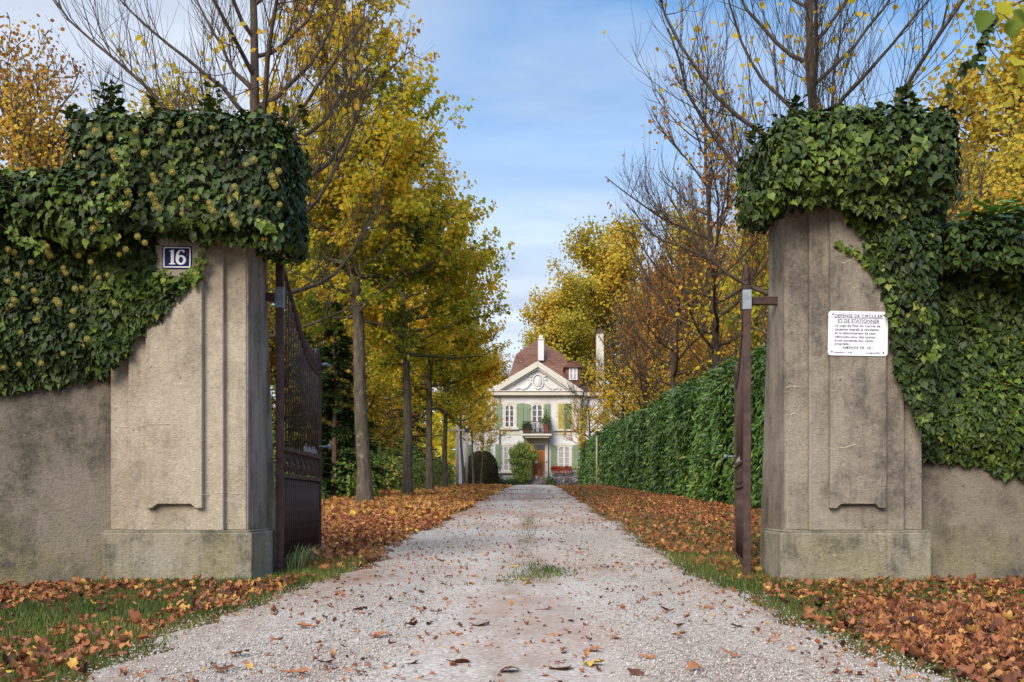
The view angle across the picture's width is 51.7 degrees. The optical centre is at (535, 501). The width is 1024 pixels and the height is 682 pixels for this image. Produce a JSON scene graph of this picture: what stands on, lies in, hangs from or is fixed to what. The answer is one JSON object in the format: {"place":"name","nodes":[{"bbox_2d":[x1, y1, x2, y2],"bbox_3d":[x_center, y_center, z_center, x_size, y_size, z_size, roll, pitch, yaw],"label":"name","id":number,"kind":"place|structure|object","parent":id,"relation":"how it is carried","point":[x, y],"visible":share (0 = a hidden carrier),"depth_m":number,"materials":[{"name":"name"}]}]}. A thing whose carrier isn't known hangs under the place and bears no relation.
{"place":"outdoors","nodes":[
{"label":"outdoors","id":0,"kind":"place"},
{"bbox_2d":[0,0,1022,468],"label":"sky","id":1,"kind":"structure","parent":0,"point":[556,105],"materials":[{"name":"blue"}]},
{"bbox_2d":[0,484,1023,681],"bbox_3d":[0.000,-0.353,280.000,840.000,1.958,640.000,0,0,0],"label":"ground","id":2,"kind":"structure","parent":0,"point":[638,545],"depth_m":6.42,"materials":[{"name":"green plant"}]},
{"bbox_2d":[0,103,74,185],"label":"broadleaf tree","id":3,"kind":"object","parent":2,"relation":"on","point":[37,148],"depth_m":35.36,"materials":[{"name":"yellow plant"}]},
{"bbox_2d":[0,12,98,210],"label":"broadleaf tree","id":4,"kind":"object","parent":2,"relation":"on","point":[17,121],"visible":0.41,"depth_m":31.07,"materials":[{"name":"yellow plant"}]},
{"bbox_2d":[0,235,110,585],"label":"garden wall","id":5,"kind":"structure","parent":2,"relation":"on","point":[55,484],"depth_m":7.47,"materials":[{"name":"concrete"}]},
{"bbox_2d":[69,60,270,262],"bbox_3d":[-11.229,-6.583,31.466,6.623,12.849,7.812,0,0,1],"label":"broadleaf tree","id":6,"kind":"object","parent":2,"relation":"on","point":[144,100],"visible":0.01,"depth_m":30.74,"materials":[{"name":"yellow plant"}]},
{"bbox_2d":[94,151,277,580],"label":"gate pillar","id":7,"kind":"structure","parent":2,"relation":"on","point":[192,480],"depth_m":7.45,"materials":[{"name":"stone"}]},
{"bbox_2d":[0,78,313,395],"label":"ivy","id":8,"kind":"object","parent":7,"relation":"attached to","point":[92,213],"visible":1,"depth_m":7.21,"materials":[{"name":"green plant"}]},
{"bbox_2d":[162,246,191,268],"bbox_3d":[-2.511,-1.713,7.396,0.204,0.158,0.011,1,0,0],"label":"house number plate","id":9,"kind":"object","parent":7,"relation":"attached to","point":[177,257],"visible":0.94,"depth_m":7.39,"materials":[{"name":"metal"}]},
{"bbox_2d":[265,254,330,573],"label":"iron gate","id":10,"kind":"structure","parent":7,"relation":"attached to","point":[299,509],"depth_m":8.69,"materials":[{"name":"metal"}]},
{"bbox_2d":[42,0,432,509],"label":"bare lime tree","id":11,"kind":"object","parent":2,"relation":"on","point":[252,66],"visible":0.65,"depth_m":16.01,"materials":[{"name":"brown plant"}]},
{"bbox_2d":[273,426,294,470],"bbox_3d":[-6.658,-1.249,29.224,2.698,2.448,2.278,0,0,0],"label":"garden shrub","id":12,"kind":"object","parent":2,"relation":"on","point":[274,451],"depth_m":28.73,"materials":[{"name":"green plant"}]},
{"bbox_2d":[274,459,330,500],"bbox_3d":[-5.579,-0.463,23.572,2.069,1.173,2.420,0,0,0],"label":"garden shrub","id":13,"kind":"object","parent":2,"relation":"on","point":[324,488],"visible":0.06,"depth_m":23.37,"materials":[{"name":"green plant"}]},
{"bbox_2d":[275,543,333,571],"bbox_3d":[-1.881,0.429,8.442,0.565,0.252,0.974,0,0,0],"label":"grass tuft","id":14,"kind":"object","parent":2,"relation":"on","point":[298,555],"visible":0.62,"depth_m":8.35,"materials":[{"name":"plant"}]},
{"bbox_2d":[272,331,339,484],"bbox_3d":[-5.817,-2.165,27.465,3.347,4.590,2.775,0,0,0],"label":"yew tree","id":15,"kind":"object","parent":2,"relation":"on","point":[308,337],"visible":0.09,"depth_m":27.33,"materials":[{"name":"green plant"}]},
{"bbox_2d":[272,412,355,465],"bbox_3d":[-7.412,-1.462,33.783,3.517,2.710,3.819,0,0,-37],"label":"thicket","id":16,"kind":"object","parent":2,"relation":"on","point":[274,448],"visible":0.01,"depth_m":33.13,"materials":[{"name":"green plant"}]},
{"bbox_2d":[268,264,366,424],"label":"broadleaf tree","id":17,"kind":"object","parent":2,"relation":"on","point":[273,386],"visible":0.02,"depth_m":57.79,"materials":[{"name":"yellow plant"}]},
{"bbox_2d":[267,197,377,447],"bbox_3d":[-9.531,-6.477,38.200,7.440,12.237,6.307,0,0,-16],"label":"broadleaf tree","id":18,"kind":"object","parent":2,"relation":"on","point":[327,341],"visible":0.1,"depth_m":37.45,"materials":[{"name":"yellow plant"}]},
{"bbox_2d":[294,301,389,496],"bbox_3d":[-4.956,-2.430,25.969,2.161,5.023,2.830,0,0,27],"label":"yew tree","id":19,"kind":"object","parent":2,"relation":"on","point":[337,353],"visible":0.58,"depth_m":25.85,"materials":[{"name":"green plant"}]},
{"bbox_2d":[309,449,378,497],"bbox_3d":[-4.982,-0.738,26.490,2.174,1.544,1.606,0,0,42],"label":"garden shrub","id":20,"kind":"object","parent":2,"relation":"on","point":[347,488],"visible":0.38,"depth_m":25.95,"materials":[{"name":"green plant"}]},
{"bbox_2d":[294,242,415,457],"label":"broadleaf tree","id":21,"kind":"object","parent":2,"relation":"on","point":[371,400],"visible":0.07,"depth_m":49.99,"materials":[{"name":"yellow plant"}]},
{"bbox_2d":[330,422,390,469],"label":"thicket","id":22,"kind":"object","parent":2,"relation":"on","point":[373,456],"visible":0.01,"depth_m":40.63,"materials":[{"name":"green plant"}]},
{"bbox_2d":[273,402,455,483],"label":"woodland","id":23,"kind":"object","parent":2,"relation":"on","point":[451,445],"visible":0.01,"depth_m":124.72,"materials":[{"name":"yellow plant"}]},
{"bbox_2d":[243,0,514,501],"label":"lime tree","id":24,"kind":"object","parent":2,"relation":"on","point":[443,265],"visible":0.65,"depth_m":22.08,"materials":[{"name":"yellow plant"}]},
{"bbox_2d":[355,445,419,490],"bbox_3d":[-5.428,-1.098,36.360,2.851,1.713,2.557,0,0,0],"label":"garden shrub","id":25,"kind":"object","parent":2,"relation":"on","point":[389,480],"visible":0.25,"depth_m":36.28,"materials":[{"name":"green plant"}]},
{"bbox_2d":[372,431,425,480],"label":"thicket","id":26,"kind":"object","parent":2,"relation":"on","point":[400,452],"visible":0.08,"depth_m":50.40,"materials":[{"name":"green plant"}]},
{"bbox_2d":[291,113,512,493],"bbox_3d":[-3.657,-5.784,30.086,6.189,11.305,5.680,0,0,-19],"label":"lime tree","id":27,"kind":"object","parent":2,"relation":"on","point":[462,312],"visible":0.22,"depth_m":29.75,"materials":[{"name":"yellow plant"}]},
{"bbox_2d":[366,306,439,452],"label":"broadleaf tree","id":28,"kind":"object","parent":2,"relation":"on","point":[391,406],"visible":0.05,"depth_m":61.24,"materials":[{"name":"yellow plant"}]},
{"bbox_2d":[375,446,436,487],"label":"garden shrub","id":29,"kind":"object","parent":2,"relation":"on","point":[419,474],"visible":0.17,"depth_m":41.59,"materials":[{"name":"green plant"}]},
{"bbox_2d":[372,372,452,458],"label":"broadleaf tree","id":30,"kind":"object","parent":2,"relation":"on","point":[438,426],"visible":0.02,"depth_m":73.96,"materials":[{"name":"yellow plant"}]},
{"bbox_2d":[375,363,454,468],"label":"yew tree","id":31,"kind":"object","parent":2,"relation":"on","point":[421,429],"visible":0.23,"depth_m":54.99,"materials":[{"name":"green plant"}]},
{"bbox_2d":[390,453,441,485],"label":"garden shrub","id":32,"kind":"object","parent":2,"relation":"on","point":[435,475],"visible":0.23,"depth_m":47.62,"materials":[{"name":"green plant"}]},
{"bbox_2d":[399,447,455,483],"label":"thicket","id":33,"kind":"object","parent":2,"relation":"on","point":[450,468],"visible":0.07,"depth_m":61.84,"materials":[{"name":"green plant"}]},
{"bbox_2d":[412,446,450,482],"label":"garden shrub","id":34,"kind":"object","parent":2,"relation":"on","point":[434,468],"visible":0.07,"depth_m":54.43,"materials":[{"name":"green plant"}]},
{"bbox_2d":[364,185,512,489],"bbox_3d":[-3.889,-5.704,37.189,5.870,10.722,5.387,0,0,41],"label":"lime tree","id":35,"kind":"object","parent":2,"relation":"on","point":[433,365],"visible":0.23,"depth_m":36.95,"materials":[{"name":"yellow plant"}]},
{"bbox_2d":[386,287,514,486],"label":"lime tree","id":36,"kind":"object","parent":2,"relation":"on","point":[444,406],"visible":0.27,"depth_m":44.52,"materials":[{"name":"yellow plant"}]},
{"bbox_2d":[416,347,494,483],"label":"lime tree","id":37,"kind":"object","parent":2,"relation":"on","point":[487,398],"visible":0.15,"depth_m":55.28,"materials":[{"name":"yellow plant"}]},
{"bbox_2d":[456,426,458,484],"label":"tree stake","id":38,"kind":"object","parent":2,"relation":"on","point":[457,457],"visible":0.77,"depth_m":52.94,"materials":[{"name":"grey wood"}]},
{"bbox_2d":[449,428,468,431],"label":"tree tie bar","id":39,"kind":"object","parent":38,"relation":"attached to","point":[466,429],"visible":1,"depth_m":52.89,"materials":[{"name":"brown wood"}]},
{"bbox_2d":[466,426,467,483],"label":"tree stake","id":40,"kind":"object","parent":2,"relation":"on","point":[466,456],"visible":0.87,"depth_m":52.94,"materials":[{"name":"grey wood"}]},
{"bbox_2d":[453,381,503,483],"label":"lime tree","id":41,"kind":"object","parent":2,"relation":"on","point":[464,417],"visible":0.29,"depth_m":64.39,"materials":[{"name":"yellow plant"}]},
{"bbox_2d":[450,348,511,427],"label":"broadleaf tree","id":42,"kind":"object","parent":2,"relation":"on","point":[504,376],"visible":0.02,"depth_m":110.42,"materials":[{"name":"yellow plant"}]},
{"bbox_2d":[464,450,498,483],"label":"topiary dome","id":43,"kind":"structure","parent":2,"relation":"on","point":[490,474],"depth_m":76.03,"materials":[{"name":"plant"}]},
{"bbox_2d":[462,391,512,483],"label":"lime tree","id":44,"kind":"object","parent":2,"relation":"on","point":[480,423],"visible":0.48,"depth_m":71.89,"materials":[{"name":"yellow plant"}]},
{"bbox_2d":[499,475,519,484],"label":"box shrub","id":45,"kind":"object","parent":2,"relation":"on","point":[506,481],"visible":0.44,"depth_m":78.01,"materials":[{"name":"green plant"}]},
{"bbox_2d":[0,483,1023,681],"bbox_3d":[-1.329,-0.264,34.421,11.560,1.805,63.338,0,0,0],"label":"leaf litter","id":46,"kind":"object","parent":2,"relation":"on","point":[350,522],"visible":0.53,"depth_m":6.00,"materials":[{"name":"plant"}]},
{"bbox_2d":[87,485,948,681],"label":"drive","id":47,"kind":"structure","parent":2,"relation":"on","point":[487,663],"depth_m":4.71,"materials":[{"name":"gravel"}]},
{"bbox_2d":[215,664,232,672],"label":"fallen leaf","id":48,"kind":"object","parent":47,"relation":"on","point":[226,667],"visible":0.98,"depth_m":3.33,"materials":[{"name":"plant"}]},
{"bbox_2d":[227,649,248,653],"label":"fallen leaf","id":49,"kind":"object","parent":47,"relation":"on","point":[232,652],"visible":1,"depth_m":3.65,"materials":[{"name":"plant"}]},
{"bbox_2d":[270,636,282,641],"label":"fallen leaf","id":50,"kind":"object","parent":47,"relation":"on","point":[273,638],"visible":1,"depth_m":4.00,"materials":[{"name":"plant"}]},
{"bbox_2d":[280,667,307,672],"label":"fallen leaf","id":51,"kind":"object","parent":47,"relation":"on","point":[303,669],"visible":1,"depth_m":3.29,"materials":[{"name":"plant"}]},
{"bbox_2d":[297,622,317,625],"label":"fallen leaf","id":52,"kind":"object","parent":47,"relation":"on","point":[304,624],"visible":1,"depth_m":4.51,"materials":[{"name":"plant"}]},
{"bbox_2d":[352,606,367,609],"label":"fallen leaf","id":53,"kind":"object","parent":47,"relation":"on","point":[361,608],"visible":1,"depth_m":5.12,"materials":[{"name":"plant"}]},
{"bbox_2d":[368,631,388,635],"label":"fallen leaf","id":54,"kind":"object","parent":47,"relation":"on","point":[381,632],"visible":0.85,"depth_m":4.20,"materials":[{"name":"plant"}]},
{"bbox_2d":[404,619,417,625],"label":"fallen leaf","id":55,"kind":"object","parent":47,"relation":"on","point":[415,622],"visible":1,"depth_m":4.51,"materials":[{"name":"plant"}]},
{"bbox_2d":[446,658,468,662],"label":"fallen leaf","id":56,"kind":"object","parent":47,"relation":"on","point":[461,660],"visible":0.85,"depth_m":3.44,"materials":[{"name":"plant"}]},
{"bbox_2d":[469,621,489,625],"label":"fallen leaf","id":57,"kind":"object","parent":47,"relation":"on","point":[479,624],"visible":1,"depth_m":4.48,"materials":[{"name":"plant"}]},
{"bbox_2d":[500,666,520,671],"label":"fallen leaf","id":58,"kind":"object","parent":47,"relation":"on","point":[506,667],"visible":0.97,"depth_m":3.24,"materials":[{"name":"plant"}]},
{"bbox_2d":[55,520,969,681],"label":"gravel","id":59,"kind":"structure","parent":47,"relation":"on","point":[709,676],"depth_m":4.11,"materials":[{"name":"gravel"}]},
{"bbox_2d":[549,665,574,669],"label":"fallen leaf","id":60,"kind":"object","parent":47,"relation":"on","point":[569,667],"visible":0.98,"depth_m":3.30,"materials":[{"name":"plant"}]},
{"bbox_2d":[582,659,603,666],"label":"fallen leaf","id":61,"kind":"object","parent":47,"relation":"on","point":[589,663],"visible":1,"depth_m":3.41,"materials":[{"name":"plant"}]},
{"bbox_2d":[589,645,604,650],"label":"fallen leaf","id":62,"kind":"object","parent":47,"relation":"on","point":[593,647],"visible":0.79,"depth_m":3.76,"materials":[{"name":"plant"}]},
{"bbox_2d":[626,667,644,675],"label":"fallen leaf","id":63,"kind":"object","parent":47,"relation":"on","point":[636,671],"visible":1,"depth_m":3.25,"materials":[{"name":"plant"}]},
{"bbox_2d":[639,653,655,657],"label":"fallen leaf","id":64,"kind":"object","parent":47,"relation":"on","point":[646,655],"visible":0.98,"depth_m":3.60,"materials":[{"name":"plant"}]},
{"bbox_2d":[672,631,685,635],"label":"fallen leaf","id":65,"kind":"object","parent":47,"relation":"on","point":[681,632],"visible":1,"depth_m":4.20,"materials":[{"name":"plant"}]},
{"bbox_2d":[685,660,702,668],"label":"fallen leaf","id":66,"kind":"object","parent":47,"relation":"on","point":[692,664],"visible":0.98,"depth_m":3.32,"materials":[{"name":"plant"}]},
{"bbox_2d":[719,647,738,656],"bbox_3d":[0.673,0.523,3.668,0.079,0.012,0.060,20,11,26],"label":"fallen leaf","id":67,"kind":"object","parent":47,"relation":"on","point":[731,653],"visible":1,"depth_m":3.66,"materials":[{"name":"plant"}]},
{"bbox_2d":[508,440,539,484],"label":"climbing shrub","id":68,"kind":"object","parent":2,"relation":"on","point":[519,461],"visible":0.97,"depth_m":78.27,"materials":[{"name":"green plant"}]},
{"bbox_2d":[456,329,629,484],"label":"house","id":69,"kind":"structure","parent":2,"relation":"on","point":[532,389],"depth_m":79.97,"materials":[{"name":"white paint"}]},
{"bbox_2d":[499,446,513,472],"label":"window","id":70,"kind":"structure","parent":69,"relation":"in","point":[506,464],"depth_m":79.94,"materials":[{"name":"white paint"}]},
{"bbox_2d":[500,404,518,429],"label":"window","id":71,"kind":"structure","parent":69,"relation":"in","point":[509,409],"depth_m":79.98,"materials":[{"name":"white paint"}]},
{"bbox_2d":[532,450,537,477],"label":"door","id":72,"kind":"structure","parent":69,"relation":"in","point":[535,465],"depth_m":79.90,"materials":[{"name":"brown wood"}]},
{"bbox_2d":[532,404,542,433],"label":"window","id":73,"kind":"structure","parent":69,"relation":"in","point":[537,409],"depth_m":79.98,"materials":[{"name":"white paint"}]},
{"bbox_2d":[535,450,544,477],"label":"door","id":74,"kind":"structure","parent":69,"relation":"in","point":[542,452],"depth_m":79.90,"materials":[{"name":"brown wood"}]},
{"bbox_2d":[540,409,551,433],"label":"flower pot","id":75,"kind":"object","parent":69,"relation":"on","point":[547,423],"visible":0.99,"depth_m":79.16,"materials":[{"name":"ceramic"}]},
{"bbox_2d":[550,465,572,472],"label":"window box","id":76,"kind":"object","parent":69,"relation":"attached to","point":[556,469],"visible":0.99,"depth_m":79.46,"materials":[{"name":"ceramic"}]},
{"bbox_2d":[554,404,572,430],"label":"window","id":77,"kind":"structure","parent":69,"relation":"in","point":[564,404],"depth_m":79.79,"materials":[{"name":"white paint"}]},
{"bbox_2d":[558,446,574,471],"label":"window","id":78,"kind":"structure","parent":69,"relation":"in","point":[563,451],"depth_m":79.98,"materials":[{"name":"glass"}]},
{"bbox_2d":[569,368,577,379],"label":"window","id":79,"kind":"structure","parent":69,"relation":"in","point":[573,372],"depth_m":80.77,"materials":[{"name":"white paint"}]},
{"bbox_2d":[542,472,559,484],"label":"box shrub","id":80,"kind":"object","parent":2,"relation":"on","point":[549,482],"visible":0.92,"depth_m":77.38,"materials":[{"name":"green plant"}]},
{"bbox_2d":[536,469,578,484],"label":"lavender shrub","id":81,"kind":"object","parent":2,"relation":"on","point":[569,481],"visible":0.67,"depth_m":77.91,"materials":[{"name":"grey plant"}]},
{"bbox_2d":[508,267,619,388],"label":"broadleaf tree","id":82,"kind":"object","parent":2,"relation":"on","point":[558,331],"visible":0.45,"depth_m":100.00,"materials":[{"name":"yellow plant"}]},
{"bbox_2d":[556,366,624,448],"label":"tree","id":83,"kind":"object","parent":2,"relation":"on","point":[581,433],"visible":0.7,"depth_m":70.81,"materials":[{"name":"yellow plant"}]},
{"bbox_2d":[527,213,656,409],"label":"broadleaf tree","id":84,"kind":"object","parent":2,"relation":"on","point":[609,265],"visible":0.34,"depth_m":105.71,"materials":[{"name":"yellow plant"}]},
{"bbox_2d":[595,432,597,484],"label":"post","id":85,"kind":"object","parent":2,"relation":"on","point":[596,433],"visible":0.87,"depth_m":57.96,"materials":[{"name":"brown wood"}]},
{"bbox_2d":[573,302,687,425],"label":"tree","id":86,"kind":"object","parent":2,"relation":"on","point":[605,394],"visible":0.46,"depth_m":55.56,"materials":[{"name":"yellow plant"}]},
{"bbox_2d":[592,257,706,418],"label":"bare lime tree","id":87,"kind":"object","parent":2,"relation":"on","point":[643,399],"visible":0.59,"depth_m":44.99,"materials":[{"name":"brown plant"}]},
{"bbox_2d":[612,256,711,409],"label":"broadleaf tree","id":88,"kind":"object","parent":2,"relation":"on","point":[687,376],"visible":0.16,"depth_m":70.09,"materials":[{"name":"yellow plant"}]},
{"bbox_2d":[594,159,758,402],"bbox_3d":[4.902,-5.677,34.547,5.354,10.833,4.910,0,0,-29],"label":"bare lime tree","id":89,"kind":"object","parent":2,"relation":"on","point":[674,351],"visible":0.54,"depth_m":34.33,"materials":[{"name":"brown plant"}]},
{"bbox_2d":[617,199,740,392],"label":"broadleaf tree","id":90,"kind":"object","parent":2,"relation":"on","point":[689,243],"visible":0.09,"depth_m":96.62,"materials":[{"name":"yellow plant"}]},
{"bbox_2d":[601,24,769,388],"bbox_3d":[4.250,-5.777,25.160,5.231,11.539,5.703,0,0,1],"label":"bare lime tree","id":91,"kind":"object","parent":2,"relation":"on","point":[714,347],"visible":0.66,"depth_m":25.35,"materials":[{"name":"brown plant"}]},
{"bbox_2d":[694,199,767,378],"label":"broadleaf tree","id":92,"kind":"object","parent":2,"relation":"on","point":[735,312],"visible":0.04,"depth_m":59.98,"materials":[{"name":"yellow plant"}]},
{"bbox_2d":[751,259,768,345],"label":"broadleaf tree","id":93,"kind":"object","parent":2,"relation":"on","point":[763,326],"depth_m":36.67,"materials":[{"name":"yellow plant"}]},
{"bbox_2d":[710,103,826,381],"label":"broadleaf tree","id":94,"kind":"object","parent":2,"relation":"on","point":[754,310],"visible":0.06,"depth_m":41.84,"materials":[{"name":"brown plant"}]},
{"bbox_2d":[574,190,1023,509],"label":"laurel hedge","id":95,"kind":"object","parent":2,"relation":"on","point":[674,442],"visible":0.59,"depth_m":27.14,"materials":[{"name":"green plant"}]},
{"bbox_2d":[603,0,1017,334],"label":"bare lime tree","id":96,"kind":"object","parent":2,"relation":"on","point":[810,61],"visible":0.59,"depth_m":16.11,"materials":[{"name":"brown plant"}]},
{"bbox_2d":[760,151,937,580],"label":"gate pillar","id":97,"kind":"structure","parent":2,"relation":"on","point":[841,496],"depth_m":7.45,"materials":[{"name":"stone"}]},
{"bbox_2d":[723,265,777,574],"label":"iron gate","id":98,"kind":"structure","parent":97,"relation":"attached to","point":[742,456],"depth_m":7.70,"materials":[{"name":"metal"}]},
{"bbox_2d":[828,311,887,355],"bbox_3d":[2.257,-1.179,7.395,0.418,0.312,0.013,1,0,0],"label":"notice sign","id":99,"kind":"object","parent":97,"relation":"attached to","point":[857,333],"visible":1,"depth_m":7.39,"materials":[{"name":"white ceramic"}]},
{"bbox_2d":[893,0,1023,221],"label":"broadleaf tree","id":100,"kind":"object","parent":2,"relation":"on","point":[1008,99],"visible":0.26,"depth_m":23.49,"materials":[{"name":"yellow plant"}]},
{"bbox_2d":[921,247,1023,579],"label":"garden wall","id":101,"kind":"structure","parent":2,"relation":"on","point":[973,520],"depth_m":7.67,"materials":[{"name":"concrete"}]},
{"bbox_2d":[734,83,1023,482],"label":"ivy","id":102,"kind":"object","parent":101,"relation":"attached to","point":[938,256],"visible":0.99,"depth_m":7.29,"materials":[{"name":"green plant"}]},
{"bbox_2d":[945,130,1023,222],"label":"broadleaf tree","id":103,"kind":"object","parent":2,"relation":"on","point":[995,190],"visible":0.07,"depth_m":18.58,"materials":[{"name":"yellow plant"}]},
{"bbox_2d":[959,64,1022,213],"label":"broadleaf tree","id":104,"kind":"object","parent":2,"relation":"on","point":[995,135],"depth_m":26.26,"materials":[{"name":"yellow plant"}]},
{"bbox_2d":[974,0,1023,83],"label":"overhanging branch","id":105,"kind":"object","parent":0,"point":[983,19],"visible":1,"depth_m":5.18,"materials":[{"name":"green plant"}]},
{"bbox_2d":[932,12,998,116],"bbox_3d":[2.515,-2.602,6.302,0.150,0.364,0.671,0,0,-9],"label":"hanging vine","id":106,"kind":"object","parent":105,"relation":"hanging from","point":[982,41],"visible":0.86,"depth_m":6.06,"materials":[{"name":"green plant"}]}
]}

